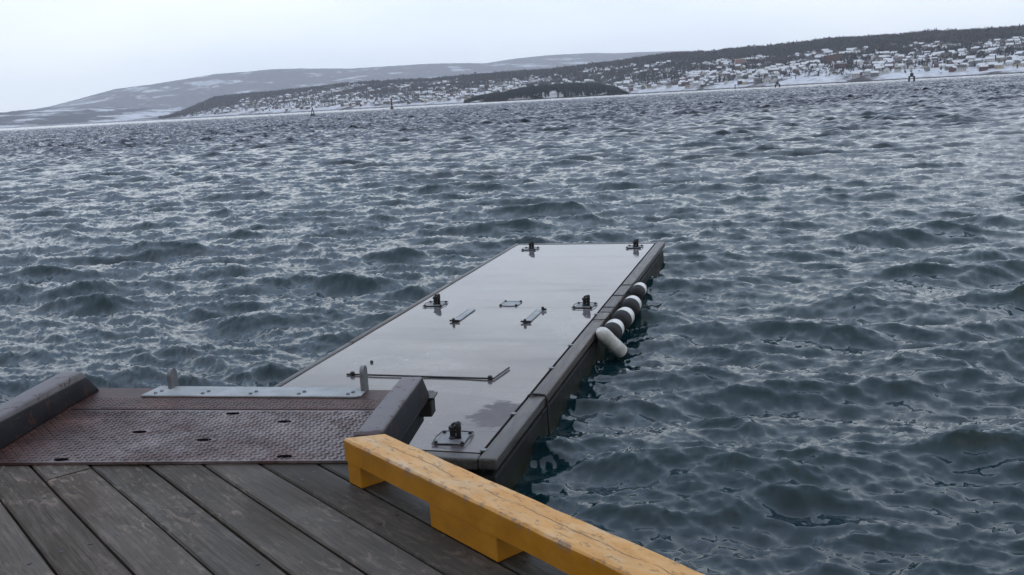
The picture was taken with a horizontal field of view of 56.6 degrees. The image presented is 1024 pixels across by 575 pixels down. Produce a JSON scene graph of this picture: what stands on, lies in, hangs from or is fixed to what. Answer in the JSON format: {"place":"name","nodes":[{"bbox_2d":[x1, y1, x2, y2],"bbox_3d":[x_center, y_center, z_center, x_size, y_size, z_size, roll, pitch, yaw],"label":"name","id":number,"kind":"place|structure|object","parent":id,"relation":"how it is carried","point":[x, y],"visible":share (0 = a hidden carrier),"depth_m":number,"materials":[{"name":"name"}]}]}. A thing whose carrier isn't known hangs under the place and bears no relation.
{"place":"outdoors","nodes":[
{"label":"outdoors","id":0,"kind":"place"},
{"bbox_2d":[0,107,179,127],"bbox_3d":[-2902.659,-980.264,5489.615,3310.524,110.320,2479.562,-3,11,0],"label":"shore","id":1,"kind":"structure","parent":0,"point":[32,117],"depth_m":5478.57,"materials":[{"name":"white snow"}]},
{"bbox_2d":[37,63,579,109],"bbox_3d":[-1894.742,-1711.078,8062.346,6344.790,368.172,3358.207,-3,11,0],"label":"hill","id":2,"kind":"structure","parent":0,"point":[182,94],"depth_m":8311.93,"materials":[{"name":"white snow"}]},
{"bbox_2d":[0,73,1023,574],"bbox_3d":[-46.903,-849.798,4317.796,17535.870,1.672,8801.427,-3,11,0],"label":"water","id":3,"kind":"structure","parent":0,"point":[818,369],"depth_m":17.80,"materials":[{"name":"blue liquid"}]},
{"bbox_2d":[0,463,568,574],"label":"wooden quay","id":4,"kind":"structure","parent":3,"relation":"in","point":[243,519],"depth_m":3.55,"materials":[{"name":"grey wood"}]},
{"bbox_2d":[0,365,437,464],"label":"boarding ramp","id":5,"kind":"structure","parent":4,"relation":"on","point":[71,418],"depth_m":4.62,"materials":[{"name":"metal"}]},
{"bbox_2d":[344,434,703,574],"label":"bull rail","id":6,"kind":"object","parent":4,"relation":"on","point":[492,520],"visible":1,"depth_m":3.17,"materials":[{"name":"yellow paint"}]},
{"bbox_2d":[273,239,664,489],"bbox_3d":[-0.006,0.615,13.212,2.933,1.066,11.065,0,12,16],"label":"floating pontoon","id":7,"kind":"object","parent":3,"relation":"on","point":[485,349],"visible":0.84,"depth_m":11.09,"materials":[{"name":"concrete"}]},
{"bbox_2d":[527,393,550,435],"bbox_3d":[0.265,1.296,9.138,0.212,0.585,0.034,-2,11,7],"label":"mooring rope","id":8,"kind":"object","parent":7,"relation":"hanging from","point":[547,406],"visible":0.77,"depth_m":9.09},
{"bbox_2d":[592,317,623,338],"bbox_3d":[1.244,0.540,11.789,0.387,0.254,0.584,-5,11,-9],"label":"fender","id":9,"kind":"object","parent":7,"relation":"hanging from","point":[615,326],"visible":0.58,"depth_m":11.65,"materials":[{"name":"black plastic"}]},
{"bbox_2d":[596,327,628,358],"bbox_3d":[1.197,0.654,11.530,0.185,0.184,0.540,10,-26,49],"label":"fender","id":10,"kind":"object","parent":7,"relation":"hanging from","point":[609,340],"visible":1,"depth_m":11.45,"materials":[{"name":"white plastic"}]},
{"bbox_2d":[602,306,634,330],"bbox_3d":[1.443,0.412,12.458,0.411,0.269,0.581,-5,11,-8],"label":"fender","id":11,"kind":"object","parent":7,"relation":"attached to","point":[625,315],"visible":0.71,"depth_m":12.27,"materials":[{"name":"black plastic"}]},
{"bbox_2d":[612,294,641,315],"bbox_3d":[1.642,0.261,13.164,0.393,0.262,0.583,-5,11,-8],"label":"fender","id":12,"kind":"object","parent":7,"relation":"attached to","point":[633,303],"visible":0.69,"depth_m":12.98,"materials":[{"name":"black plastic"}]},
{"bbox_2d":[622,281,646,299],"bbox_3d":[1.835,0.052,13.855,0.368,0.217,0.578,-5,11,-10],"label":"fender","id":13,"kind":"object","parent":7,"relation":"attached to","point":[639,289],"visible":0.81,"depth_m":13.65,"materials":[{"name":"black plastic"}]},
{"bbox_2d":[467,90,621,102],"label":"islet","id":14,"kind":"object","parent":3,"relation":"in","point":[553,94],"visible":0.19,"depth_m":2200.60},
{"bbox_2d":[464,82,628,102],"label":"islet woods","id":15,"kind":"object","parent":14,"relation":"on","point":[566,88],"visible":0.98,"depth_m":2203.49,"materials":[{"name":"green plant"}]},
{"bbox_2d":[908,71,914,81],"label":"light beacon","id":16,"kind":"object","parent":3,"relation":"in","point":[912,74],"visible":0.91,"depth_m":685.58,"materials":[{"name":"paint"}]},
{"bbox_2d":[0,0,1023,111],"label":"sky","id":17,"kind":"structure","parent":0,"point":[53,52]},
{"bbox_2d":[33,35,1023,125],"bbox_3d":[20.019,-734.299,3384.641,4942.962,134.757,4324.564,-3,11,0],"label":"town hillside","id":18,"kind":"structure","parent":0,"point":[821,78],"depth_m":2280.24,"materials":[{"name":"white snow"}]},
{"bbox_2d":[159,23,1023,118],"bbox_3d":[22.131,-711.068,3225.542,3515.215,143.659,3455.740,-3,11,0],"label":"bare woods","id":19,"kind":"object","parent":18,"relation":"on","point":[642,61],"visible":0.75,"depth_m":3025.50,"materials":[{"name":"brown plant"}]},
{"bbox_2d":[214,36,1023,114],"bbox_3d":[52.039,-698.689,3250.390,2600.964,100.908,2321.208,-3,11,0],"label":"houses","id":20,"kind":"structure","parent":18,"relation":"on","point":[699,75],"depth_m":2981.58,"materials":[{"name":"white wood"}]},
{"bbox_2d":[693,81,700,86],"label":"house","id":21,"kind":"structure","parent":18,"relation":"on","point":[696,83],"depth_m":2315.86,"materials":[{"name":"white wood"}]},
{"bbox_2d":[735,59,744,63],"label":"apartment building","id":22,"kind":"structure","parent":18,"relation":"on","point":[737,61],"depth_m":2697.42,"materials":[{"name":"red"}]},
{"bbox_2d":[737,79,743,84],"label":"house","id":23,"kind":"structure","parent":18,"relation":"on","point":[739,81],"depth_m":2192.32,"materials":[{"name":"white wood"}]},
{"bbox_2d":[754,77,762,84],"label":"house","id":24,"kind":"structure","parent":18,"relation":"on","point":[757,80],"depth_m":2139.28,"materials":[{"name":"white wood"}]},
{"bbox_2d":[763,77,768,82],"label":"house","id":25,"kind":"structure","parent":18,"relation":"on","point":[765,79],"depth_m":2123.19,"materials":[{"name":"white wood"}]},
{"bbox_2d":[770,77,776,82],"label":"house","id":26,"kind":"structure","parent":18,"relation":"on","point":[773,79],"depth_m":2104.97,"materials":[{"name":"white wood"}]},
{"bbox_2d":[824,54,841,61],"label":"apartment building","id":27,"kind":"structure","parent":18,"relation":"on","point":[828,58],"depth_m":2273.37,"materials":[{"name":"red brick"}]},
{"bbox_2d":[829,69,837,74],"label":"house","id":28,"kind":"structure","parent":18,"relation":"on","point":[831,71],"depth_m":2037.12,"materials":[{"name":"white wood"}]},
{"bbox_2d":[834,63,845,68],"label":"apartment building","id":29,"kind":"structure","parent":18,"relation":"on","point":[841,64],"depth_m":2124.60,"materials":[{"name":"grey brick"}]},
{"bbox_2d":[851,71,859,78],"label":"house","id":30,"kind":"structure","parent":18,"relation":"on","point":[855,74],"depth_m":1925.18,"materials":[{"name":"white wood"}]},
{"bbox_2d":[853,59,862,64],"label":"house","id":31,"kind":"structure","parent":18,"relation":"on","point":[859,61],"depth_m":2148.92,"materials":[{"name":"white wood"}]},
{"bbox_2d":[864,69,872,74],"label":"house","id":32,"kind":"structure","parent":18,"relation":"on","point":[866,71],"depth_m":1931.85,"materials":[{"name":"white wood"}]},
{"bbox_2d":[864,65,872,69],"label":"house","id":33,"kind":"structure","parent":18,"relation":"on","point":[868,66],"depth_m":2006.55,"materials":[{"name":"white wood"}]},
{"bbox_2d":[870,70,878,76],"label":"house","id":34,"kind":"structure","parent":18,"relation":"on","point":[874,73],"depth_m":1896.22,"materials":[{"name":"white wood"}]},
{"bbox_2d":[882,66,889,73],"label":"house","id":35,"kind":"structure","parent":18,"relation":"on","point":[885,70],"depth_m":1912.82,"materials":[{"name":"white wood"}]},
{"bbox_2d":[885,63,893,68],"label":"house","id":36,"kind":"structure","parent":18,"relation":"on","point":[890,65],"depth_m":1969.28,"materials":[{"name":"white wood"}]},
{"bbox_2d":[894,67,901,72],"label":"house","id":37,"kind":"structure","parent":18,"relation":"on","point":[897,69],"depth_m":1903.87,"materials":[{"name":"white wood"}]},
{"bbox_2d":[895,58,902,63],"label":"house","id":38,"kind":"structure","parent":18,"relation":"on","point":[898,60],"depth_m":2081.94,"materials":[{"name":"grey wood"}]},
{"bbox_2d":[898,63,905,68],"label":"house","id":39,"kind":"structure","parent":18,"relation":"on","point":[903,64],"depth_m":1938.11,"materials":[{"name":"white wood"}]},
{"bbox_2d":[934,62,941,67],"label":"house","id":40,"kind":"structure","parent":18,"relation":"on","point":[936,64],"depth_m":1876.28,"materials":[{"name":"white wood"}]},
{"bbox_2d":[944,64,953,69],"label":"house","id":41,"kind":"structure","parent":18,"relation":"on","point":[946,66],"depth_m":1813.34,"materials":[{"name":"white wood"}]},
{"bbox_2d":[949,66,956,71],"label":"house","id":42,"kind":"structure","parent":18,"relation":"on","point":[952,68],"depth_m":1778.48,"materials":[{"name":"white wood"}]},
{"bbox_2d":[950,60,959,64],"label":"house","id":43,"kind":"structure","parent":18,"relation":"on","point":[954,61],"depth_m":1856.79,"materials":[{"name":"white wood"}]},
{"bbox_2d":[957,64,966,71],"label":"house","id":44,"kind":"structure","parent":18,"relation":"on","point":[961,68],"depth_m":1762.52,"materials":[{"name":"white wood"}]},
{"bbox_2d":[966,55,975,60],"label":"house","id":45,"kind":"structure","parent":18,"relation":"on","point":[972,57],"depth_m":1902.56,"materials":[{"name":"white wood"}]},
{"bbox_2d":[968,61,976,66],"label":"house","id":46,"kind":"structure","parent":18,"relation":"on","point":[971,63],"depth_m":1812.51,"materials":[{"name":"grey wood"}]},
{"bbox_2d":[975,58,982,63],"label":"house","id":47,"kind":"structure","parent":18,"relation":"on","point":[978,60],"depth_m":1853.56,"materials":[{"name":"white wood"}]},
{"bbox_2d":[978,64,987,71],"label":"house","id":48,"kind":"structure","parent":18,"relation":"on","point":[983,67],"depth_m":1726.23,"materials":[{"name":"white wood"}]},
{"bbox_2d":[985,56,994,62],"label":"house","id":49,"kind":"structure","parent":18,"relation":"on","point":[991,59],"depth_m":1851.28,"materials":[{"name":"white wood"}]},
{"bbox_2d":[988,62,997,68],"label":"house","id":50,"kind":"structure","parent":18,"relation":"on","point":[990,65],"depth_m":1737.66,"materials":[{"name":"white wood"}]},
{"bbox_2d":[994,63,1004,68],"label":"house","id":51,"kind":"structure","parent":18,"relation":"on","point":[998,65],"depth_m":1714.11,"materials":[{"name":"white wood"}]},
{"bbox_2d":[996,55,1003,60],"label":"house","id":52,"kind":"structure","parent":18,"relation":"on","point":[1001,58],"depth_m":1862.30,"materials":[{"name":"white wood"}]},
{"bbox_2d":[1005,59,1014,66],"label":"house","id":53,"kind":"structure","parent":18,"relation":"on","point":[1009,62],"depth_m":1731.64,"materials":[{"name":"white wood"}]},
{"bbox_2d":[1014,61,1020,66],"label":"house","id":54,"kind":"structure","parent":18,"relation":"on","point":[1018,62],"depth_m":1706.44,"materials":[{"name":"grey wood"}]},
{"bbox_2d":[1015,50,1023,55],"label":"house","id":55,"kind":"structure","parent":18,"relation":"on","point":[1019,53],"depth_m":1867.20,"materials":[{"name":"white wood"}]},
{"bbox_2d":[490,50,704,63],"bbox_3d":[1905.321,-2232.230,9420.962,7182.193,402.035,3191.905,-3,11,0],"label":"hill","id":56,"kind":"structure","parent":0,"point":[583,58],"depth_m":10264.02,"materials":[{"name":"white snow"}]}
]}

